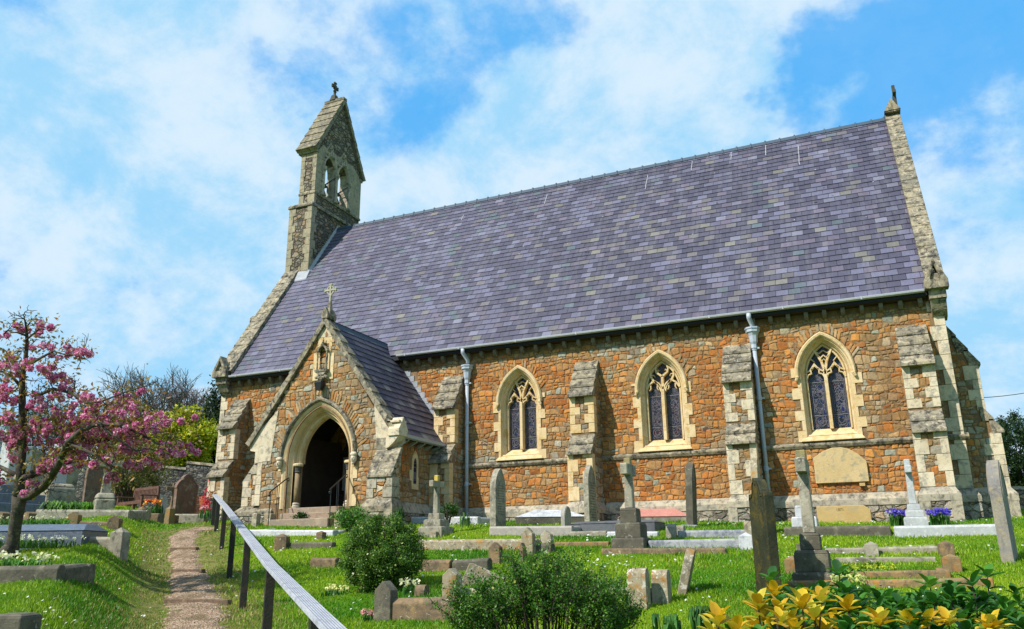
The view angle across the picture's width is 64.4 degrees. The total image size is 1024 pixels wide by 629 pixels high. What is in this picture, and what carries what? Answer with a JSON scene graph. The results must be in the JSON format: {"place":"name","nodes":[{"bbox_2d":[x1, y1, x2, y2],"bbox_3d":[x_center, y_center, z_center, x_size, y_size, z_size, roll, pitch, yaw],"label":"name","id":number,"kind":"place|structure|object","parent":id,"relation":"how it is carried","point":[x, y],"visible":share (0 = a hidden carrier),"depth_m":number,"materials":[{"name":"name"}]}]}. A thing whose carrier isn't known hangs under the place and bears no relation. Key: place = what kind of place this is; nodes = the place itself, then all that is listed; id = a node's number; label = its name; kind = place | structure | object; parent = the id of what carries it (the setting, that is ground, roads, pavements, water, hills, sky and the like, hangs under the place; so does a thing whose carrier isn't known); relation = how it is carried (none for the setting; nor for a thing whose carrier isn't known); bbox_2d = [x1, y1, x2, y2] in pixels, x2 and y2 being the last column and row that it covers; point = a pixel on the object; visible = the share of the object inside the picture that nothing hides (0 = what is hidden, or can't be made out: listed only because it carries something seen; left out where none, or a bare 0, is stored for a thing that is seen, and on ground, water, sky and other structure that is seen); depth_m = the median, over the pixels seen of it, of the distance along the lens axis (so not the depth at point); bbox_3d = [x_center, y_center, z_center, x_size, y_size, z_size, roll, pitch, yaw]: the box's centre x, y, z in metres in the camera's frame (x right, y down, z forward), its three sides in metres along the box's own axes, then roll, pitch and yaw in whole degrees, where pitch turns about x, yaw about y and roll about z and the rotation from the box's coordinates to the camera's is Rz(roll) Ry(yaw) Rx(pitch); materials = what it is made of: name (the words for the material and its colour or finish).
{"place":"outdoors","nodes":[
{"label":"outdoors","id":0,"kind":"place"},
{"bbox_2d":[16,394,68,453],"bbox_3d":[-21.968,6.030,37.829,2.632,5.287,2.730,-8,-18,23],"label":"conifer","id":1,"kind":"object","parent":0,"point":[44,414],"visible":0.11,"depth_m":37.88,"materials":[{"name":"green plant"}]},
{"bbox_2d":[40,422,125,458],"bbox_3d":[-17.467,6.125,33.929,4.199,3.446,4.407,-8,-18,23],"label":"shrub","id":2,"kind":"object","parent":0,"point":[89,442],"visible":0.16,"depth_m":33.35,"materials":[{"name":"green plant"}]},
{"bbox_2d":[158,527,231,628],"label":"path","id":3,"kind":"structure","parent":0,"point":[194,615],"depth_m":13.29,"materials":[{"name":"beige gravel"}]},
{"bbox_2d":[163,599,231,604],"bbox_3d":[-4.745,4.388,12.254,1.217,0.190,0.100,-7,-18,20],"label":"step riser","id":4,"kind":"object","parent":3,"relation":"on","point":[218,601],"visible":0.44,"depth_m":12.20,"materials":[{"name":"brown stone"}]},
{"bbox_2d":[0,505,1023,628],"bbox_3d":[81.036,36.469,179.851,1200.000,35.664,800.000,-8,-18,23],"label":"ground","id":5,"kind":"structure","parent":0,"point":[160,608],"depth_m":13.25,"materials":[{"name":"green plant"}]},
{"bbox_2d":[0,612,41,628],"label":"grave post","id":6,"kind":"object","parent":5,"relation":"on","point":[25,620],"visible":1,"depth_m":6.44,"materials":[{"name":"grey stone"}]},
{"bbox_2d":[0,446,47,512],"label":"monument","id":7,"kind":"object","parent":5,"relation":"on","point":[5,500],"visible":0.27,"depth_m":20.89,"materials":[{"name":"grey stone"}]},
{"bbox_2d":[0,514,73,524],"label":"flower clump","id":8,"kind":"object","parent":5,"relation":"on","point":[34,522],"visible":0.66,"depth_m":17.57,"materials":[{"name":"green plant"}]},
{"bbox_2d":[0,534,85,547],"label":"flower clump","id":9,"kind":"object","parent":5,"relation":"on","point":[30,543],"visible":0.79,"depth_m":14.36,"materials":[{"name":"white plant"}]},
{"bbox_2d":[0,563,95,584],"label":"grave surround","id":10,"kind":"object","parent":5,"relation":"on","point":[83,571],"visible":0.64,"depth_m":10.67,"materials":[{"name":"grey stone"}]},
{"bbox_2d":[0,550,59,565],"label":"flower clump","id":11,"kind":"object","parent":10,"relation":"on","point":[17,561],"visible":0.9,"depth_m":11.21,"materials":[{"name":"white plant"}]},
{"bbox_2d":[0,524,108,549],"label":"ledger tomb","id":12,"kind":"object","parent":5,"relation":"on","point":[71,531],"visible":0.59,"depth_m":14.89,"materials":[{"name":"grey stone"}]},
{"bbox_2d":[40,444,75,502],"bbox_3d":[-12.721,4.631,22.736,0.989,2.050,0.834,-14,-21,37],"label":"monument","id":13,"kind":"object","parent":5,"relation":"on","point":[68,489],"visible":0.38,"depth_m":22.44,"materials":[{"name":"grey stone"}]},
{"bbox_2d":[82,459,103,503],"bbox_3d":[-13.464,5.520,26.136,0.180,1.753,0.500,-16,-22,42],"label":"headstone","id":14,"kind":"object","parent":5,"relation":"on","point":[92,485],"visible":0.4,"depth_m":26.06,"materials":[{"name":"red stone"}]},
{"bbox_2d":[36,509,150,520],"bbox_3d":[-10.861,5.278,21.165,2.353,0.493,1.350,-1,-17,0],"label":"grave surround","id":15,"kind":"object","parent":5,"relation":"on","point":[130,514],"visible":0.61,"depth_m":20.55,"materials":[{"name":"grey stone"}]},
{"bbox_2d":[37,500,84,509],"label":"flower clump","id":16,"kind":"object","parent":15,"relation":"on","point":[59,505],"visible":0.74,"depth_m":20.74,"materials":[{"name":"green plant"}]},
{"bbox_2d":[88,537,109,548],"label":"grave surround","id":17,"kind":"object","parent":5,"relation":"on","point":[103,541],"visible":0.23,"depth_m":15.03,"materials":[{"name":"grey stone"}]},
{"bbox_2d":[93,452,123,509],"bbox_3d":[-11.063,4.649,22.195,0.720,1.760,0.518,10,-19,-31],"label":"stone cross","id":18,"kind":"object","parent":5,"relation":"on","point":[105,493],"visible":0.6,"depth_m":21.95,"materials":[{"name":"grey stone"}]},
{"bbox_2d":[0,305,220,559],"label":"cherry tree","id":19,"kind":"object","parent":5,"relation":"on","point":[83,421],"visible":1,"depth_m":13.32,"materials":[{"name":"pink plant"}]},
{"bbox_2d":[44,458,185,509],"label":"boundary wall","id":20,"kind":"structure","parent":5,"relation":"on","point":[180,472],"depth_m":31.36,"materials":[{"name":"grey stone"}]},
{"bbox_2d":[107,516,122,529],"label":"grave post","id":21,"kind":"object","parent":5,"relation":"on","point":[115,522],"visible":0.66,"depth_m":18.33,"materials":[{"name":"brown stone"}]},
{"bbox_2d":[108,527,130,562],"bbox_3d":[-7.251,4.283,15.012,0.250,0.686,0.250,-3,-17,8],"label":"grave post","id":22,"kind":"object","parent":5,"relation":"on","point":[119,542],"visible":0.78,"depth_m":14.94,"materials":[{"name":"grey stone"}]},
{"bbox_2d":[82,438,179,505],"bbox_3d":[-13.582,5.511,28.952,3.205,2.569,2.978,-8,-18,23],"label":"shrub","id":23,"kind":"object","parent":5,"relation":"on","point":[140,479],"visible":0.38,"depth_m":28.78,"materials":[{"name":"green plant"}]},
{"bbox_2d":[116,486,160,512],"bbox_3d":[-11.801,5.940,25.606,1.520,1.020,0.610,-13,-21,36],"label":"park bench","id":24,"kind":"object","parent":5,"relation":"on","point":[143,495],"visible":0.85,"depth_m":25.71,"materials":[{"name":"brown wood"}]},
{"bbox_2d":[142,497,163,512],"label":"flower clump","id":25,"kind":"object","parent":5,"relation":"on","point":[154,509],"visible":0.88,"depth_m":23.06,"materials":[{"name":"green plant"}]},
{"bbox_2d":[96,362,219,420],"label":"bare tree","id":26,"kind":"object","parent":5,"relation":"on","point":[185,394],"visible":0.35,"depth_m":56.79,"materials":[{"name":"grey plant"}]},
{"bbox_2d":[163,506,174,523],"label":"grave post","id":27,"kind":"object","parent":5,"relation":"on","point":[169,515],"visible":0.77,"depth_m":22.75,"materials":[{"name":"beige stone"}]},
{"bbox_2d":[143,402,218,466],"bbox_3d":[-14.585,6.287,35.647,4.247,4.832,3.839,-2,-17,4],"label":"shrub","id":28,"kind":"object","parent":5,"relation":"on","point":[207,434],"visible":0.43,"depth_m":35.39,"materials":[{"name":"green plant"}]},
{"bbox_2d":[173,474,198,513],"bbox_3d":[-10.088,5.747,25.116,0.150,1.613,0.823,-10,-19,28],"label":"headstone","id":29,"kind":"object","parent":5,"relation":"on","point":[186,487],"visible":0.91,"depth_m":25.09,"materials":[{"name":"red stone"}]},
{"bbox_2d":[175,514,207,522],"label":"grave surround","id":30,"kind":"object","parent":5,"relation":"on","point":[191,518],"visible":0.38,"depth_m":23.60,"materials":[{"name":"grey stone"}]},
{"bbox_2d":[185,461,213,513],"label":"boundary wall","id":31,"kind":"structure","parent":5,"relation":"on","point":[198,471],"depth_m":31.76,"materials":[{"name":"grey stone"}]},
{"bbox_2d":[200,375,220,463],"bbox_3d":[-13.640,6.010,37.938,2.411,6.370,2.307,-8,-18,23],"label":"evergreen tree","id":32,"kind":"object","parent":5,"relation":"on","point":[215,406],"visible":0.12,"depth_m":38.03,"materials":[{"name":"green plant"}]},
{"bbox_2d":[211,494,346,628],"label":"path handrail","id":33,"kind":"object","parent":5,"relation":"on","point":[319,615],"visible":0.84,"depth_m":8.52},
{"bbox_2d":[274,534,289,550],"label":"grave post","id":34,"kind":"object","parent":5,"relation":"on","point":[281,541],"visible":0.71,"depth_m":17.18,"materials":[{"name":"brown stone"}]},
{"bbox_2d":[249,529,347,535],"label":"grave surround","id":35,"kind":"object","parent":5,"relation":"on","point":[265,532],"visible":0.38,"depth_m":18.69,"materials":[{"name":"white stone"}]},
{"bbox_2d":[270,506,343,526],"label":"porch steps","id":36,"kind":"structure","parent":5,"relation":"on","point":[318,516],"depth_m":20.53,"materials":[{"name":"stone"}]},
{"bbox_2d":[287,542,335,548],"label":"grave surround","id":37,"kind":"object","parent":5,"relation":"on","point":[297,545],"visible":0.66,"depth_m":17.03,"materials":[{"name":"grey stone"}]},
{"bbox_2d":[310,558,340,567],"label":"grave surround","id":38,"kind":"object","parent":5,"relation":"on","point":[323,562],"visible":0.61,"depth_m":14.97,"materials":[{"name":"brown stone"}]},
{"bbox_2d":[321,584,348,596],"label":"flower clump","id":39,"kind":"object","parent":5,"relation":"on","point":[335,591],"visible":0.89,"depth_m":12.11,"materials":[{"name":"yellow plant"}]},
{"bbox_2d":[328,503,372,530],"bbox_3d":[-3.716,4.658,18.733,1.020,0.648,0.956,7,-18,-24],"label":"fern","id":40,"kind":"object","parent":5,"relation":"on","point":[345,517],"visible":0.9,"depth_m":18.65,"materials":[{"name":"green plant"}]},
{"bbox_2d":[335,511,431,593],"bbox_3d":[-1.964,3.680,12.480,1.475,1.286,1.365,-8,-18,23],"label":"round bush","id":41,"kind":"object","parent":5,"relation":"on","point":[373,567],"visible":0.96,"depth_m":12.16,"materials":[{"name":"green plant"}]},
{"bbox_2d":[374,581,397,620],"bbox_3d":[-1.583,3.639,10.207,0.240,0.563,0.180,-8,-18,23],"label":"grave post","id":42,"kind":"object","parent":5,"relation":"on","point":[386,594],"visible":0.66,"depth_m":10.14,"materials":[{"name":"grey stone"}]},
{"bbox_2d":[391,596,458,620],"bbox_3d":[-1.042,3.701,10.012,0.908,0.444,0.240,-8,-18,23],"label":"grave surround","id":43,"kind":"object","parent":5,"relation":"on","point":[411,608],"visible":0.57,"depth_m":9.96,"materials":[{"name":"brown stone"}]},
{"bbox_2d":[417,559,453,571],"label":"grave surround","id":44,"kind":"object","parent":5,"relation":"on","point":[440,565],"visible":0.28,"depth_m":13.66,"materials":[{"name":"brown stone"}]},
{"bbox_2d":[418,475,453,536],"bbox_3d":[-1.638,4.221,17.671,0.569,1.434,0.569,-8,-18,23],"label":"stone cross","id":45,"kind":"object","parent":5,"relation":"on","point":[436,520],"visible":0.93,"depth_m":17.51,"materials":[{"name":"grey stone"}]},
{"bbox_2d":[411,517,489,524],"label":"grave surround","id":46,"kind":"object","parent":5,"relation":"on","point":[456,520],"visible":0.38,"depth_m":20.33,"materials":[{"name":"white stone"}]},
{"bbox_2d":[440,501,462,523],"bbox_3d":[-1.529,4.858,19.954,0.652,0.574,0.616,-8,-18,23],"label":"shrub","id":47,"kind":"object","parent":5,"relation":"on","point":[453,510],"visible":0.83,"depth_m":19.95,"materials":[{"name":"green plant"}]},
{"bbox_2d":[442,568,461,596],"bbox_3d":[-0.833,3.794,11.349,0.220,0.483,0.200,-8,-18,23],"label":"grave post","id":48,"kind":"object","parent":5,"relation":"on","point":[449,574],"visible":0.6,"depth_m":11.29,"materials":[{"name":"stone"}]},
{"bbox_2d":[452,558,491,570],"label":"grave surround","id":49,"kind":"object","parent":5,"relation":"on","point":[461,565],"visible":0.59,"depth_m":13.41,"materials":[{"name":"grey stone"}]},
{"bbox_2d":[419,539,540,550],"bbox_3d":[-0.623,4.517,15.713,2.277,0.395,0.880,-8,-18,23],"label":"grave surround","id":50,"kind":"object","parent":5,"relation":"on","point":[456,544],"visible":0.29,"depth_m":15.40,"materials":[{"name":"stone"}]},
{"bbox_2d":[462,563,498,586],"bbox_3d":[-0.528,4.102,12.180,0.500,0.618,0.160,23,-16,6],"label":"grave post","id":51,"kind":"object","parent":5,"relation":"on","point":[475,568],"visible":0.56,"depth_m":12.17,"materials":[{"name":"stone"}]},
{"bbox_2d":[489,542,502,563],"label":"grave post","id":52,"kind":"object","parent":5,"relation":"on","point":[493,556],"visible":0.64,"depth_m":13.87,"materials":[{"name":"brown stone"}]},
{"bbox_2d":[490,469,505,525],"bbox_3d":[-0.324,4.398,18.726,0.170,1.678,0.560,-8,-18,23],"label":"headstone","id":53,"kind":"object","parent":5,"relation":"on","point":[497,500],"visible":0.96,"depth_m":18.64,"materials":[{"name":"grey stone"}]},
{"bbox_2d":[3,518,1019,627],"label":"daisies","id":54,"kind":"object","parent":5,"relation":"on","point":[485,523],"visible":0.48,"depth_m":13.00,"materials":[{"name":"white plant"}]},
{"bbox_2d":[521,527,535,554],"bbox_3d":[0.293,4.085,14.475,0.220,0.576,0.150,-9,-18,22],"label":"grave post","id":55,"kind":"object","parent":5,"relation":"on","point":[527,536],"visible":0.59,"depth_m":14.43,"materials":[{"name":"stone"}]},
{"bbox_2d":[489,526,580,535],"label":"grave surround","id":56,"kind":"object","parent":5,"relation":"on","point":[536,530],"visible":0.5,"depth_m":16.55,"materials":[{"name":"grey stone"}]},
{"bbox_2d":[422,535,649,628],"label":"shrub","id":57,"kind":"object","parent":5,"relation":"on","point":[554,593],"visible":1,"depth_m":7.40,"materials":[{"name":"green plant"}]},
{"bbox_2d":[515,510,584,524],"bbox_3d":[0.929,5.031,19.800,1.725,0.515,0.827,-1,-17,0],"label":"ledger tomb","id":58,"kind":"object","parent":5,"relation":"on","point":[535,517],"visible":0.59,"depth_m":19.43,"materials":[{"name":"grey stone"}]},
{"bbox_2d":[561,506,570,525],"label":"headstone","id":59,"kind":"object","parent":5,"relation":"on","point":[565,516],"visible":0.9,"depth_m":18.20,"materials":[{"name":"grey stone"}]},
{"bbox_2d":[554,541,609,546],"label":"grave surround","id":60,"kind":"object","parent":5,"relation":"on","point":[586,543],"visible":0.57,"depth_m":14.77,"materials":[{"name":"beige stone"}]},
{"bbox_2d":[570,531,607,536],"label":"grave surround","id":61,"kind":"object","parent":5,"relation":"on","point":[590,533],"visible":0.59,"depth_m":15.95,"materials":[{"name":"grey stone"}]},
{"bbox_2d":[583,465,596,521],"bbox_3d":[1.899,4.560,19.743,0.150,1.798,0.580,-8,-18,23],"label":"headstone","id":62,"kind":"object","parent":5,"relation":"on","point":[589,491],"visible":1,"depth_m":19.66,"materials":[{"name":"grey stone"}]},
{"bbox_2d":[206,82,1021,524],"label":"church","id":63,"kind":"structure","parent":5,"relation":"on","point":[724,316],"depth_m":22.53,"materials":[{"name":"stone"}]},
{"bbox_2d":[492,359,546,460],"bbox_3d":[0.265,2.723,23.237,1.674,2.876,0.629,-8,-18,23],"label":"window","id":64,"kind":"structure","parent":63,"relation":"in","point":[519,396],"depth_m":23.20,"materials":[{"name":"stone"}]},
{"bbox_2d":[631,343,695,451],"bbox_3d":[4.035,2.189,21.649,1.643,2.904,0.629,-8,-18,23],"label":"window","id":65,"kind":"structure","parent":63,"relation":"in","point":[661,385],"depth_m":21.60,"materials":[{"name":"stone"}]},
{"bbox_2d":[789,321,867,441],"bbox_3d":[7.780,1.640,20.075,1.673,2.970,0.629,-8,-18,23],"label":"window","id":66,"kind":"structure","parent":63,"relation":"in","point":[825,373],"depth_m":20.03,"materials":[{"name":"stone"}]},
{"bbox_2d":[813,447,868,485],"bbox_3d":[7.767,3.607,19.236,1.170,0.920,0.120,-8,-18,23],"label":"wall tablet","id":67,"kind":"object","parent":63,"relation":"attached to","point":[838,465],"depth_m":19.21,"materials":[{"name":"stone"}]},
{"bbox_2d":[571,520,664,531],"bbox_3d":[2.197,4.485,16.831,1.814,0.416,0.874,-8,-18,23],"label":"ledger tomb","id":68,"kind":"object","parent":5,"relation":"on","point":[651,525],"visible":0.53,"depth_m":16.57,"materials":[{"name":"stone"}]},
{"bbox_2d":[611,458,651,547],"bbox_3d":[2.114,3.450,14.571,0.585,1.746,0.600,-8,-18,23],"label":"stone cross","id":69,"kind":"object","parent":5,"relation":"on","point":[631,530],"visible":0.9,"depth_m":14.36,"materials":[{"name":"grey stone"}]},
{"bbox_2d":[627,568,650,608],"bbox_3d":[1.525,3.339,9.765,0.230,0.569,0.200,-8,-18,23],"label":"grave post","id":70,"kind":"object","parent":5,"relation":"on","point":[640,583],"visible":0.62,"depth_m":9.71,"materials":[{"name":"stone"}]},
{"bbox_2d":[617,509,685,522],"bbox_3d":[3.538,5.157,20.425,1.719,0.525,0.877,-1,-17,0],"label":"ledger tomb","id":71,"kind":"object","parent":5,"relation":"on","point":[674,515],"visible":0.4,"depth_m":20.09,"materials":[{"name":"pink stone"}]},
{"bbox_2d":[651,569,671,603],"bbox_3d":[1.832,3.380,9.958,0.200,0.500,0.200,-8,-18,23],"label":"grave post","id":72,"kind":"object","parent":5,"relation":"on","point":[661,585],"visible":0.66,"depth_m":9.89,"materials":[{"name":"stone"}]},
{"bbox_2d":[601,548,726,554],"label":"grave surround","id":73,"kind":"object","parent":5,"relation":"on","point":[608,551],"visible":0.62,"depth_m":13.54,"materials":[{"name":"grey stone"}]},
{"bbox_2d":[651,613,681,628],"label":"flower clump","id":74,"kind":"object","parent":5,"relation":"on","point":[670,621],"visible":1,"depth_m":4.58,"materials":[{"name":"green plant"}]},
{"bbox_2d":[677,548,695,595],"bbox_3d":[2.213,3.486,10.450,0.110,0.944,0.420,10,-13,19],"label":"headstone","id":75,"kind":"object","parent":5,"relation":"on","point":[686,572],"visible":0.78,"depth_m":10.31,"materials":[{"name":"stone"}]},
{"bbox_2d":[684,462,697,526],"bbox_3d":[3.916,4.113,17.759,0.350,1.745,0.640,-5,-17,23],"label":"headstone","id":76,"kind":"object","parent":5,"relation":"on","point":[691,496],"visible":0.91,"depth_m":17.66,"materials":[{"name":"stone"}]},
{"bbox_2d":[648,538,738,548],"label":"grave surround","id":77,"kind":"object","parent":5,"relation":"on","point":[707,543],"visible":0.45,"depth_m":13.87,"materials":[{"name":"stone"}]},
{"bbox_2d":[688,605,716,628],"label":"flower clump","id":78,"kind":"object","parent":5,"relation":"on","point":[696,618],"visible":0.64,"depth_m":4.59,"materials":[{"name":"green plant"}]},
{"bbox_2d":[678,530,743,537],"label":"grave surround","id":79,"kind":"object","parent":5,"relation":"on","point":[714,533],"visible":0.41,"depth_m":14.94,"materials":[{"name":"stone"}]},
{"bbox_2d":[738,532,752,549],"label":"grave post","id":80,"kind":"object","parent":5,"relation":"on","point":[745,540],"visible":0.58,"depth_m":13.40,"materials":[{"name":"white stone"}]},
{"bbox_2d":[749,478,781,590],"bbox_3d":[3.121,2.919,10.018,0.140,1.800,0.500,2,-17,-6],"label":"headstone","id":81,"kind":"object","parent":5,"relation":"on","point":[763,530],"visible":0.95,"depth_m":9.98,"materials":[{"name":"stone"}]},
{"bbox_2d":[791,472,818,526],"bbox_3d":[5.824,3.706,16.303,0.474,1.481,0.474,-8,-18,23],"label":"stone cross","id":82,"kind":"object","parent":5,"relation":"on","point":[796,520],"visible":0.3,"depth_m":16.05,"materials":[{"name":"white stone"}]},
{"bbox_2d":[792,450,835,580],"bbox_3d":[3.876,2.718,10.636,0.506,1.875,0.540,-8,-18,23],"label":"stone cross","id":83,"kind":"object","parent":5,"relation":"on","point":[812,559],"visible":0.88,"depth_m":10.45,"materials":[{"name":"grey stone"}]},
{"bbox_2d":[784,525,890,536],"bbox_3d":[5.944,4.028,14.829,1.768,0.347,1.000,-8,-18,23],"label":"grave surround","id":84,"kind":"object","parent":5,"relation":"on","point":[877,530],"visible":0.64,"depth_m":14.34,"materials":[{"name":"grey stone"}]},
{"bbox_2d":[816,505,871,523],"bbox_3d":[7.521,4.694,18.438,1.181,0.686,0.480,-8,-18,23],"label":"chest tomb","id":85,"kind":"object","parent":5,"relation":"on","point":[851,513],"visible":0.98,"depth_m":18.31,"materials":[{"name":"stone"}]},
{"bbox_2d":[830,570,866,589],"bbox_3d":[4.115,3.244,9.925,0.532,0.239,0.293,0,-17,-4],"label":"flower clump","id":86,"kind":"object","parent":5,"relation":"on","point":[858,578],"visible":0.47,"depth_m":9.89,"materials":[{"name":"yellow plant"}]},
{"bbox_2d":[696,559,1023,628],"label":"hedge","id":87,"kind":"object","parent":5,"relation":"on","point":[949,606],"visible":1,"depth_m":3.19,"materials":[{"name":"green plant"}]},
{"bbox_2d":[832,562,895,576],"bbox_3d":[4.657,3.345,10.691,0.974,0.191,0.500,-1,-17,0],"label":"flower clump","id":88,"kind":"object","parent":5,"relation":"on","point":[868,566],"visible":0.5,"depth_m":10.64,"materials":[{"name":"yellow plant"}]},
{"bbox_2d":[864,541,878,556],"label":"grave post","id":89,"kind":"object","parent":5,"relation":"on","point":[870,548],"visible":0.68,"depth_m":12.05,"materials":[{"name":"grey stone"}]},
{"bbox_2d":[825,545,937,553],"bbox_3d":[5.699,3.703,12.556,1.566,0.261,0.780,-8,-18,23],"label":"grave surround","id":90,"kind":"object","parent":5,"relation":"on","point":[918,548],"visible":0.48,"depth_m":12.19,"materials":[{"name":"grey stone"}]},
{"bbox_2d":[835,557,935,563],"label":"grave surround","id":91,"kind":"object","parent":5,"relation":"on","point":[884,559],"visible":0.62,"depth_m":11.47,"materials":[{"name":"grey stone"}]},
{"bbox_2d":[788,578,993,588],"bbox_3d":[4.543,3.337,9.845,2.270,0.287,0.160,-8,-18,23],"label":"grave surround","id":92,"kind":"object","parent":5,"relation":"on","point":[904,583],"visible":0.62,"depth_m":9.76,"materials":[{"name":"stone"}]},
{"bbox_2d":[837,567,950,578],"bbox_3d":[5.123,3.534,10.941,1.319,0.303,1.370,-8,-18,23],"label":"grave surround","id":93,"kind":"object","parent":5,"relation":"on","point":[938,572],"visible":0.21,"depth_m":10.31,"materials":[{"name":"brown stone"}]},
{"bbox_2d":[885,508,905,526],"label":"flower clump","id":94,"kind":"object","parent":5,"relation":"on","point":[896,518],"visible":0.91,"depth_m":15.90,"materials":[{"name":"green plant"}]},
{"bbox_2d":[903,459,928,525],"bbox_3d":[7.883,3.601,16.030,0.427,1.484,0.427,-8,-18,23],"label":"stone cross","id":95,"kind":"object","parent":5,"relation":"on","point":[914,513],"visible":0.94,"depth_m":15.87,"materials":[{"name":"white stone"}]},
{"bbox_2d":[924,507,950,524],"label":"flower clump","id":96,"kind":"object","parent":5,"relation":"on","point":[941,518],"visible":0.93,"depth_m":15.69,"materials":[{"name":"green plant"}]},
{"bbox_2d":[893,524,996,536],"bbox_3d":[7.458,3.811,14.036,1.561,0.350,1.050,-8,-18,23],"label":"grave surround","id":97,"kind":"object","parent":5,"relation":"on","point":[939,530],"visible":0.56,"depth_m":13.61,"materials":[{"name":"white stone"}]},
{"bbox_2d":[937,541,954,556],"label":"grave post","id":98,"kind":"object","parent":5,"relation":"on","point":[945,548],"visible":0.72,"depth_m":11.55,"materials":[{"name":"brown stone"}]},
{"bbox_2d":[941,554,962,572],"bbox_3d":[5.709,3.359,10.531,0.220,0.499,0.220,-8,-18,23],"label":"grave post","id":99,"kind":"object","parent":5,"relation":"on","point":[951,562],"visible":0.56,"depth_m":10.47,"materials":[{"name":"brown stone"}]},
{"bbox_2d":[986,460,1017,562],"bbox_3d":[6.702,2.854,11.086,0.170,1.722,0.460,-13,-21,36],"label":"headstone","id":100,"kind":"object","parent":5,"relation":"on","point":[997,489],"visible":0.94,"depth_m":10.99,"materials":[{"name":"grey stone"}]},
{"bbox_2d":[994,408,1023,485],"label":"evergreen tree","id":101,"kind":"object","parent":5,"relation":"on","point":[1015,461],"visible":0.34,"depth_m":35.44,"materials":[{"name":"green plant"}]},
{"bbox_2d":[0,0,1023,472],"label":"sky","id":102,"kind":"structure","parent":0,"point":[150,164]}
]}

